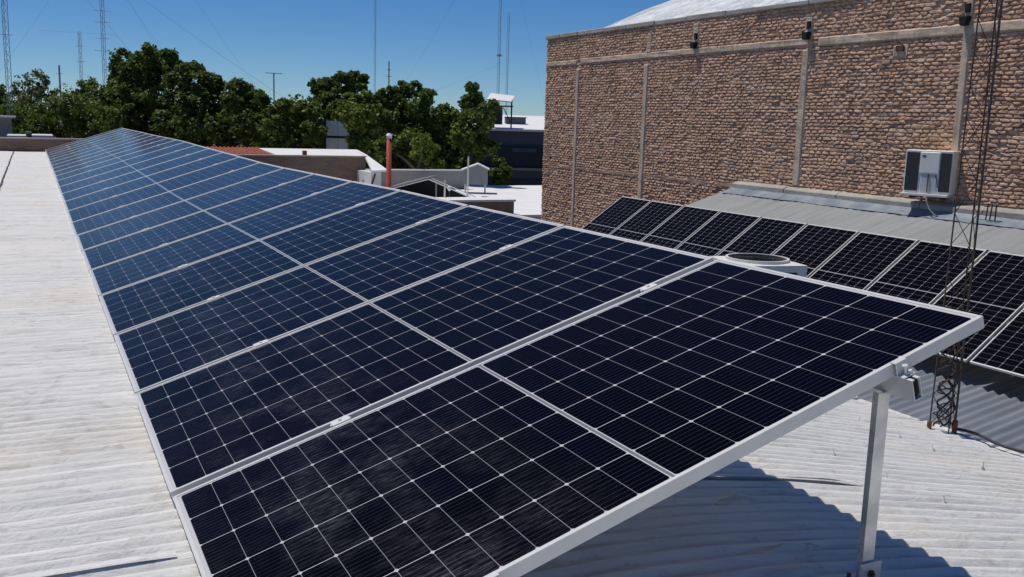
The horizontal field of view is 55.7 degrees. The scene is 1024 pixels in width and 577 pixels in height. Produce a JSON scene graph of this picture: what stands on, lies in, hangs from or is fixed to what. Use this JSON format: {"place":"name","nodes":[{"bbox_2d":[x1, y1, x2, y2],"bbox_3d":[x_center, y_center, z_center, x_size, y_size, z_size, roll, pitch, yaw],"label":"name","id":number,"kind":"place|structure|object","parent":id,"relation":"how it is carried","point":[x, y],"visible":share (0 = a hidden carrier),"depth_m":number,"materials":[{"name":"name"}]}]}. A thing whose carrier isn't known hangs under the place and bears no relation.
{"place":"outdoors","nodes":[
{"label":"outdoors","id":0,"kind":"place"},
{"bbox_2d":[0,116,15,136],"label":"water tank block","id":1,"kind":"structure","parent":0,"point":[5,125],"depth_m":30.82,"materials":[{"name":"grey concrete"}]},
{"bbox_2d":[7,134,25,136],"bbox_3d":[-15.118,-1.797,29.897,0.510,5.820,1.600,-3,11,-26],"label":"flat slab roof","id":2,"kind":"structure","parent":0,"point":[16,135],"depth_m":28.77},
{"bbox_2d":[32,134,52,137],"bbox_3d":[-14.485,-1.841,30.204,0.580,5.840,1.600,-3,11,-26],"label":"flat slab roof","id":3,"kind":"structure","parent":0,"point":[42,135],"depth_m":29.07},
{"bbox_2d":[0,0,669,120],"label":"sky","id":4,"kind":"structure","parent":0,"point":[300,40],"materials":[{"name":"blue"}]},
{"bbox_2d":[437,114,544,184],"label":"slate building","id":5,"kind":"structure","parent":0,"point":[520,151],"depth_m":64.37,"materials":[{"name":"grey paint"}]},
{"bbox_2d":[487,93,514,128],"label":"water tank shelter","id":6,"kind":"object","parent":5,"relation":"on","point":[503,98],"visible":0.59,"depth_m":63.83,"materials":[{"name":"metal"}]},
{"bbox_2d":[505,117,526,123],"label":"roof equipment box","id":7,"kind":"object","parent":5,"relation":"on","point":[518,120],"visible":0.92,"depth_m":68.01,"materials":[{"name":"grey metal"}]},
{"bbox_2d":[512,148,543,152],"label":"window frame","id":8,"kind":"structure","parent":5,"relation":"in","point":[513,149],"depth_m":64.22,"materials":[{"name":"blue metal"}]},
{"bbox_2d":[541,0,1023,228],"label":"brick building","id":9,"kind":"structure","parent":0,"point":[683,102],"depth_m":19.17,"materials":[{"name":"brick"}]},
{"bbox_2d":[899,149,958,216],"bbox_3d":[6.832,-1.718,15.810,0.785,1.061,0.611,11,13,43],"label":"air conditioner","id":10,"kind":"object","parent":9,"relation":"attached to","point":[930,173],"visible":0.95,"depth_m":15.57,"materials":[{"name":"white metal"}]},
{"bbox_2d":[858,341,1023,454],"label":"metal roofed shed","id":11,"kind":"structure","parent":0,"point":[991,404],"depth_m":11.59,"materials":[{"name":"metal"}]},
{"bbox_2d":[709,253,807,276],"bbox_3d":[3.230,0.397,12.997,0.940,1.663,0.940,-1,10,-14],"label":"condenser unit","id":12,"kind":"object","parent":11,"relation":"on","point":[777,263],"visible":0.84,"depth_m":12.55,"materials":[{"name":"white paint"}]},
{"label":"ground","id":13,"kind":"structure","parent":0,"visible":0},
{"bbox_2d":[0,84,14,124],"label":"broadleaf tree","id":14,"kind":"object","parent":13,"relation":"on","point":[2,92],"visible":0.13,"depth_m":55.56,"materials":[{"name":"green plant"}]},
{"bbox_2d":[10,68,59,137],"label":"broadleaf tree","id":15,"kind":"object","parent":13,"relation":"on","point":[38,90],"visible":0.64,"depth_m":57.53,"materials":[{"name":"green plant"}]},
{"bbox_2d":[56,65,62,124],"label":"antenna pole","id":16,"kind":"object","parent":13,"relation":"on","point":[59,73],"visible":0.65,"depth_m":119.88,"materials":[{"name":"metal"}]},
{"bbox_2d":[0,89,123,138],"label":"broadleaf trees","id":17,"kind":"object","parent":13,"relation":"on","point":[80,122],"visible":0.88,"depth_m":49.40,"materials":[{"name":"green plant"}]},
{"bbox_2d":[58,83,75,102],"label":"sparse tree","id":18,"kind":"object","parent":13,"relation":"on","point":[65,90],"visible":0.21,"depth_m":75.98,"materials":[{"name":"green plant"}]},
{"bbox_2d":[42,30,108,77],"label":"radio mast","id":19,"kind":"object","parent":13,"relation":"on","point":[80,61],"visible":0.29,"depth_m":90.34,"materials":[{"name":"metal"}]},
{"bbox_2d":[68,76,104,115],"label":"broadleaf tree","id":20,"kind":"object","parent":13,"relation":"on","point":[91,90],"visible":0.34,"depth_m":57.18,"materials":[{"name":"green plant"}]},
{"bbox_2d":[1,0,253,84],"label":"radio mast","id":21,"kind":"object","parent":13,"relation":"on","point":[103,52],"visible":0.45,"depth_m":79.90,"materials":[{"name":"metal"}]},
{"bbox_2d":[96,42,178,133],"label":"broadleaf tree","id":22,"kind":"object","parent":13,"relation":"on","point":[135,79],"visible":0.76,"depth_m":53.12,"materials":[{"name":"green plant"}]},
{"bbox_2d":[0,0,291,115],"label":"radio mast","id":23,"kind":"object","parent":13,"relation":"on","point":[5,34],"visible":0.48,"depth_m":49.66,"materials":[{"name":"metal"}]},
{"bbox_2d":[147,60,233,144],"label":"broadleaf tree","id":24,"kind":"object","parent":13,"relation":"on","point":[188,119],"visible":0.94,"depth_m":51.15,"materials":[{"name":"green plant"}]},
{"bbox_2d":[93,93,373,153],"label":"broad shrub","id":25,"kind":"object","parent":13,"relation":"on","point":[204,143],"visible":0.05,"depth_m":54.75,"materials":[{"name":"green plant"}]},
{"bbox_2d":[214,77,273,147],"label":"broadleaf tree","id":26,"kind":"object","parent":13,"relation":"on","point":[238,96],"visible":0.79,"depth_m":49.93,"materials":[{"name":"green plant"}]},
{"bbox_2d":[265,72,281,104],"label":"antenna pole","id":27,"kind":"object","parent":13,"relation":"on","point":[274,85],"visible":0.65,"depth_m":110.22,"materials":[{"name":"metal"}]},
{"bbox_2d":[257,97,329,148],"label":"broadleaf tree","id":28,"kind":"object","parent":13,"relation":"on","point":[303,114],"visible":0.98,"depth_m":48.46,"materials":[{"name":"green plant"}]},
{"bbox_2d":[203,146,385,185],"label":"brick house","id":29,"kind":"structure","parent":13,"relation":"on","point":[347,164],"depth_m":38.02,"materials":[{"name":"brown brick"}]},
{"bbox_2d":[324,121,349,148],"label":"sheet metal screen","id":30,"kind":"object","parent":13,"relation":"on","point":[337,133],"visible":0.43,"depth_m":50.94,"materials":[{"name":"metal"}]},
{"bbox_2d":[307,70,369,120],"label":"broadleaf tree","id":31,"kind":"object","parent":13,"relation":"on","point":[327,92],"visible":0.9,"depth_m":52.82,"materials":[{"name":"green plant"}]},
{"bbox_2d":[331,89,386,151],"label":"broadleaf tree","id":32,"kind":"object","parent":13,"relation":"on","point":[364,129],"visible":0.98,"depth_m":47.21,"materials":[{"name":"green plant"}]},
{"bbox_2d":[374,0,375,92],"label":"radio mast","id":33,"kind":"object","parent":13,"relation":"on","point":[375,36],"visible":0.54,"depth_m":110.53,"materials":[{"name":"metal"}]},
{"bbox_2d":[387,61,391,84],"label":"antenna pole","id":34,"kind":"object","parent":13,"relation":"on","point":[388,69],"visible":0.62,"depth_m":120.18,"materials":[{"name":"metal"}]},
{"bbox_2d":[374,80,439,168],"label":"broadleaf tree","id":35,"kind":"object","parent":13,"relation":"on","point":[414,112],"visible":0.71,"depth_m":49.49,"materials":[{"name":"green plant"}]},
{"bbox_2d":[371,132,445,168],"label":"broadleaf tree","id":36,"kind":"object","parent":13,"relation":"on","point":[425,148],"visible":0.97,"depth_m":44.35,"materials":[{"name":"green plant"}]},
{"bbox_2d":[365,169,466,188],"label":"boundary wall","id":37,"kind":"structure","parent":13,"relation":"on","point":[453,177],"depth_m":43.49,"materials":[{"name":"grey concrete"}]},
{"bbox_2d":[361,144,488,168],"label":"broad shrub","id":38,"kind":"object","parent":13,"relation":"on","point":[373,155],"visible":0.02,"depth_m":54.09,"materials":[{"name":"green plant"}]},
{"bbox_2d":[391,174,475,196],"bbox_3d":[-3.196,-2.406,39.590,3.956,4.470,3.960,1,10,-4],"label":"gable canopy","id":39,"kind":"object","parent":13,"relation":"on","point":[427,186],"visible":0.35,"depth_m":38.16,"materials":[{"name":"grey metal"}]},
{"bbox_2d":[425,102,463,168],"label":"broadleaf tree","id":40,"kind":"object","parent":13,"relation":"on","point":[440,140],"visible":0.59,"depth_m":48.47,"materials":[{"name":"green plant"}]},
{"bbox_2d":[442,81,501,169],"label":"broadleaf tree","id":41,"kind":"object","parent":13,"relation":"on","point":[476,143],"visible":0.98,"depth_m":46.51,"materials":[{"name":"green plant"}]},
{"bbox_2d":[409,0,541,93],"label":"radio mast","id":42,"kind":"object","parent":13,"relation":"on","point":[499,55],"visible":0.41,"depth_m":89.99,"materials":[{"name":"metal"}]},
{"bbox_2d":[436,185,542,219],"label":"flat roof building","id":43,"kind":"structure","parent":13,"relation":"on","point":[523,200],"depth_m":37.39,"materials":[{"name":"white concrete"}]},
{"bbox_2d":[386,133,391,187],"bbox_3d":[-4.379,-2.394,34.339,0.240,6.140,0.240,-3,11,-26],"label":"flue pipe","id":44,"kind":"object","parent":43,"relation":"on","point":[388,157],"visible":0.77,"depth_m":33.91,"materials":[{"name":"red metal"}]},
{"bbox_2d":[444,179,445,197],"bbox_3d":[-2.260,-3.110,32.543,0.078,1.140,0.078,10,13,40],"label":"roof pole","id":45,"kind":"object","parent":43,"relation":"on","point":[444,188],"visible":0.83,"depth_m":32.48,"materials":[{"name":"grey metal"}]},
{"bbox_2d":[467,156,469,196],"bbox_3d":[-1.639,-4.024,36.080,0.074,1.790,0.074,1,10,-4],"label":"roof pole","id":46,"kind":"object","parent":43,"relation":"on","point":[468,176],"visible":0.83,"depth_m":36.04,"materials":[{"name":"grey metal"}]},
{"bbox_2d":[461,163,489,193],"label":"gabled cabinet","id":47,"kind":"object","parent":43,"relation":"on","point":[478,173],"visible":0.99,"depth_m":41.70,"materials":[{"name":"grey metal"}]},
{"bbox_2d":[489,156,512,184],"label":"broad shrub","id":48,"kind":"object","parent":13,"relation":"on","point":[501,175],"visible":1,"depth_m":49.06,"materials":[{"name":"green plant"}]},
{"bbox_2d":[505,16,509,114],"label":"radio mast","id":49,"kind":"object","parent":13,"relation":"on","point":[508,57],"visible":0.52,"depth_m":90.13,"materials":[{"name":"metal"}]},
{"bbox_2d":[0,151,1023,576],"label":"warehouse","id":50,"kind":"structure","parent":13,"relation":"on","point":[84,489],"depth_m":3.43,"materials":[{"name":"metal"}]},
{"bbox_2d":[0,137,81,151],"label":"parapet wall","id":51,"kind":"structure","parent":50,"relation":"on","point":[21,144],"depth_m":26.64,"materials":[{"name":"brown concrete"}]},
{"bbox_2d":[847,391,889,576],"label":"support post","id":52,"kind":"object","parent":50,"relation":"on","point":[868,565],"visible":1,"depth_m":2.58,"materials":[{"name":"metal"}]},
{"bbox_2d":[873,375,922,401],"bbox_3d":[-5.081,-2.017,14.744,0.047,0.128,27.808,-3,11,-26],"label":"mounting rail","id":53,"kind":"object","parent":52,"relation":"on","point":[909,388],"visible":0.05,"depth_m":2.48,"materials":[{"name":"metal"}]},
{"bbox_2d":[55,140,185,180],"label":"solar panel","id":54,"kind":"object","parent":53,"relation":"attached to","point":[114,160],"visible":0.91,"depth_m":15.98,"materials":[{"name":"white paint"}]},
{"bbox_2d":[56,142,195,186],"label":"solar panel","id":55,"kind":"object","parent":53,"relation":"on","point":[118,165],"visible":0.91,"depth_m":14.95,"materials":[{"name":"white paint"}]},
{"bbox_2d":[61,148,221,201],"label":"solar panel","id":56,"kind":"object","parent":53,"relation":"on","point":[127,177],"visible":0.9,"depth_m":12.92,"materials":[{"name":"white paint"}]},
{"bbox_2d":[67,157,259,222],"bbox_3d":[-3.933,-1.133,10.918,2.056,0.044,1.160,-22,19,-21],"label":"solar panel","id":57,"kind":"object","parent":53,"relation":"on","point":[130,197],"visible":0.89,"depth_m":10.88,"materials":[{"name":"white paint"}]},
{"bbox_2d":[71,162,283,235],"bbox_3d":[-3.428,-0.938,9.896,2.056,0.044,1.160,-22,19,-21],"label":"solar panel","id":58,"kind":"object","parent":53,"relation":"on","point":[128,211],"visible":0.91,"depth_m":9.84,"materials":[{"name":"white paint"}]},
{"bbox_2d":[82,174,351,272],"bbox_3d":[-2.409,-0.574,7.857,2.056,0.046,1.160,-22,18,-21],"label":"solar panel","id":59,"kind":"object","parent":53,"relation":"on","point":[145,239],"visible":0.94,"depth_m":7.79,"materials":[{"name":"white paint"}]},
{"bbox_2d":[99,190,467,338],"bbox_3d":[-1.397,-0.213,5.818,2.056,0.044,1.160,-22,19,-21],"label":"solar panel","id":60,"kind":"object","parent":53,"relation":"on","point":[180,288],"visible":0.93,"depth_m":5.72,"materials":[{"name":"white paint"}]},
{"bbox_2d":[114,205,563,393],"bbox_3d":[-0.886,-0.025,4.798,2.056,0.046,1.160,-22,18,-21],"label":"solar panel","id":61,"kind":"object","parent":53,"relation":"on","point":[213,329],"visible":0.88,"depth_m":4.69,"materials":[{"name":"white paint"}]},
{"bbox_2d":[134,226,713,501],"bbox_3d":[-0.385,0.162,3.776,2.056,0.044,1.160,-22,19,-21],"label":"solar panel","id":62,"kind":"object","parent":53,"relation":"on","point":[257,401],"visible":0.95,"depth_m":3.62,"materials":[{"name":"white paint"}]},
{"bbox_2d":[927,0,1023,452],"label":"lattice mast","id":63,"kind":"object","parent":50,"relation":"on","point":[954,422],"visible":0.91,"depth_m":5.73,"materials":[{"name":"brown metal"}]},
{"bbox_2d":[686,181,1023,336],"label":"annex","id":64,"kind":"object","parent":13,"relation":"on","point":[916,219],"visible":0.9,"depth_m":16.32,"materials":[{"name":"corrugated galvanised metal"},{"name":"weathered concrete"}]},
{"bbox_2d":[976,203,996,220],"bbox_3d":[7.203,-1.176,14.751,0.024,0.251,0.383,-3,11,-26],"label":"pipe stand","id":65,"kind":"object","parent":64,"relation":"on","point":[987,204],"visible":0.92,"depth_m":14.66,"materials":[{"name":"metal"}]},
{"bbox_3d":[-6.120,-1.592,14.306,0.047,0.128,27.808,-3,11,-26],"label":"mounting rail","id":66,"kind":"object","parent":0,"visible":0},
{"bbox_2d":[45,128,124,150],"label":"solar panel","id":67,"kind":"object","parent":66,"relation":"on","point":[84,139],"visible":0.71,"depth_m":26.21,"materials":[{"name":"blue glass"}]},
{"bbox_2d":[46,129,127,152],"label":"solar panel","id":68,"kind":"object","parent":66,"relation":"on","point":[97,137],"visible":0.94,"depth_m":25.19,"materials":[{"name":"blue glass"}]},
{"bbox_2d":[46,129,131,156],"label":"solar panel","id":69,"kind":"object","parent":66,"relation":"on","point":[87,142],"visible":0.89,"depth_m":24.16,"materials":[{"name":"blue glass"}]},
{"bbox_2d":[47,130,136,156],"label":"solar panel","id":70,"kind":"object","parent":66,"relation":"on","point":[91,143],"visible":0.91,"depth_m":23.15,"materials":[{"name":"blue glass"}]},
{"bbox_2d":[48,131,141,159],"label":"solar panel","id":71,"kind":"object","parent":66,"relation":"on","point":[92,145],"visible":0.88,"depth_m":22.11,"materials":[{"name":"blue glass"}]},
{"bbox_2d":[49,132,147,161],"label":"solar panel","id":72,"kind":"object","parent":66,"relation":"on","point":[96,147],"visible":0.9,"depth_m":21.10,"materials":[{"name":"blue glass"}]},
{"bbox_2d":[50,134,152,164],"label":"solar panel","id":73,"kind":"object","parent":66,"relation":"on","point":[98,149],"visible":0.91,"depth_m":20.06,"materials":[{"name":"blue glass"}]},
{"bbox_2d":[51,135,160,168],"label":"solar panel","id":74,"kind":"object","parent":66,"relation":"on","point":[103,151],"visible":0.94,"depth_m":19.07,"materials":[{"name":"blue glass"}]},
{"bbox_2d":[52,136,166,171],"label":"solar panel","id":75,"kind":"object","parent":66,"relation":"on","point":[107,154],"visible":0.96,"depth_m":18.03,"materials":[{"name":"blue glass"}]},
{"bbox_2d":[53,138,176,175],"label":"solar panel","id":76,"kind":"object","parent":66,"relation":"on","point":[106,158],"visible":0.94,"depth_m":17.02,"materials":[{"name":"blue glass"}]},
{"bbox_2d":[58,145,208,193],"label":"solar panel","id":77,"kind":"object","parent":66,"relation":"on","point":[126,169],"visible":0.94,"depth_m":13.94,"materials":[{"name":"white paint"}]},
{"bbox_2d":[64,152,240,210],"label":"solar panel","id":78,"kind":"object","parent":66,"relation":"on","point":[119,189],"visible":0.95,"depth_m":11.89,"materials":[{"name":"white paint"}]},
{"bbox_2d":[76,168,314,251],"bbox_3d":[-2.917,-0.754,8.879,2.056,0.044,1.160,-22,18,-21],"label":"solar panel","id":79,"kind":"object","parent":66,"relation":"on","point":[150,219],"visible":0.92,"depth_m":8.82,"materials":[{"name":"white paint"}]},
{"bbox_2d":[89,181,400,296],"bbox_3d":[-1.902,-0.396,6.836,2.056,0.044,1.160,-22,18,-21],"label":"solar panel","id":80,"kind":"object","parent":66,"relation":"on","point":[142,266],"visible":0.95,"depth_m":6.75,"materials":[{"name":"white paint"}]},
{"bbox_2d":[173,259,983,576],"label":"solar panel","id":81,"kind":"object","parent":66,"relation":"on","point":[527,457],"visible":1,"depth_m":2.61,"materials":[{"name":"glass"}]},
{"bbox_3d":[4.351,0.022,15.422,0.053,0.058,13.767,-3,11,-26],"label":"mounting rail","id":82,"kind":"object","parent":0,"visible":0},
{"bbox_2d":[610,201,683,241],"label":"solar panel","id":83,"kind":"object","parent":82,"relation":"on","point":[646,221],"visible":0.56,"depth_m":20.10,"materials":[{"name":"glass"},{"name":"white painted metal"},{"name":"aluminium"}]},
{"bbox_2d":[641,206,719,248],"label":"solar panel","id":84,"kind":"object","parent":82,"relation":"on","point":[679,227],"visible":0.58,"depth_m":19.05,"materials":[{"name":"glass"},{"name":"white painted metal"},{"name":"aluminium"}]},
{"bbox_2d":[677,211,760,255],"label":"solar panel","id":85,"kind":"object","parent":82,"relation":"on","point":[719,233],"visible":0.59,"depth_m":18.01,"materials":[{"name":"glass"},{"name":"white painted metal"},{"name":"aluminium"}]},
{"bbox_2d":[717,217,806,255],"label":"solar panel","id":86,"kind":"object","parent":82,"relation":"on","point":[765,235],"visible":0.48,"depth_m":17.03,"materials":[{"name":"glass"},{"name":"white painted metal"},{"name":"aluminium"}]},
{"bbox_2d":[773,224,858,277],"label":"solar panel","id":87,"kind":"object","parent":82,"relation":"on","point":[813,248],"visible":0.5,"depth_m":15.91,"materials":[{"name":"dark photovoltaic glass"},{"name":"aluminium"}]},
{"bbox_2d":[809,232,918,289],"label":"solar panel","id":88,"kind":"object","parent":82,"relation":"on","point":[863,260],"visible":0.6,"depth_m":14.87,"materials":[{"name":"dark photovoltaic glass"},{"name":"aluminium"}]},
{"bbox_2d":[866,240,986,304],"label":"solar panel","id":89,"kind":"object","parent":82,"relation":"on","point":[917,272],"visible":0.55,"depth_m":13.85,"materials":[{"name":"dark photovoltaic glass"},{"name":"aluminium"}]},
{"bbox_2d":[933,251,1023,362],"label":"solar panel","id":90,"kind":"object","parent":82,"relation":"on","point":[997,296],"visible":0.66,"depth_m":12.74,"materials":[{"name":"dark photovoltaic glass"},{"name":"aluminium"}]},
{"bbox_2d":[970,309,1023,377],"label":"solar panel","id":91,"kind":"object","parent":82,"relation":"on","point":[1002,350],"visible":1,"depth_m":11.78,"materials":[{"name":"dark photovoltaic glass"},{"name":"aluminium"}]},
{"bbox_3d":[5.181,-0.638,15.713,0.053,0.058,13.767,-3,11,-26],"label":"mounting rail","id":92,"kind":"object","parent":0,"visible":0},
{"bbox_2d":[582,196,650,234],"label":"solar panel","id":93,"kind":"object","parent":92,"relation":"attached to","point":[617,214],"visible":0.57,"depth_m":21.14,"materials":[{"name":"glass"}]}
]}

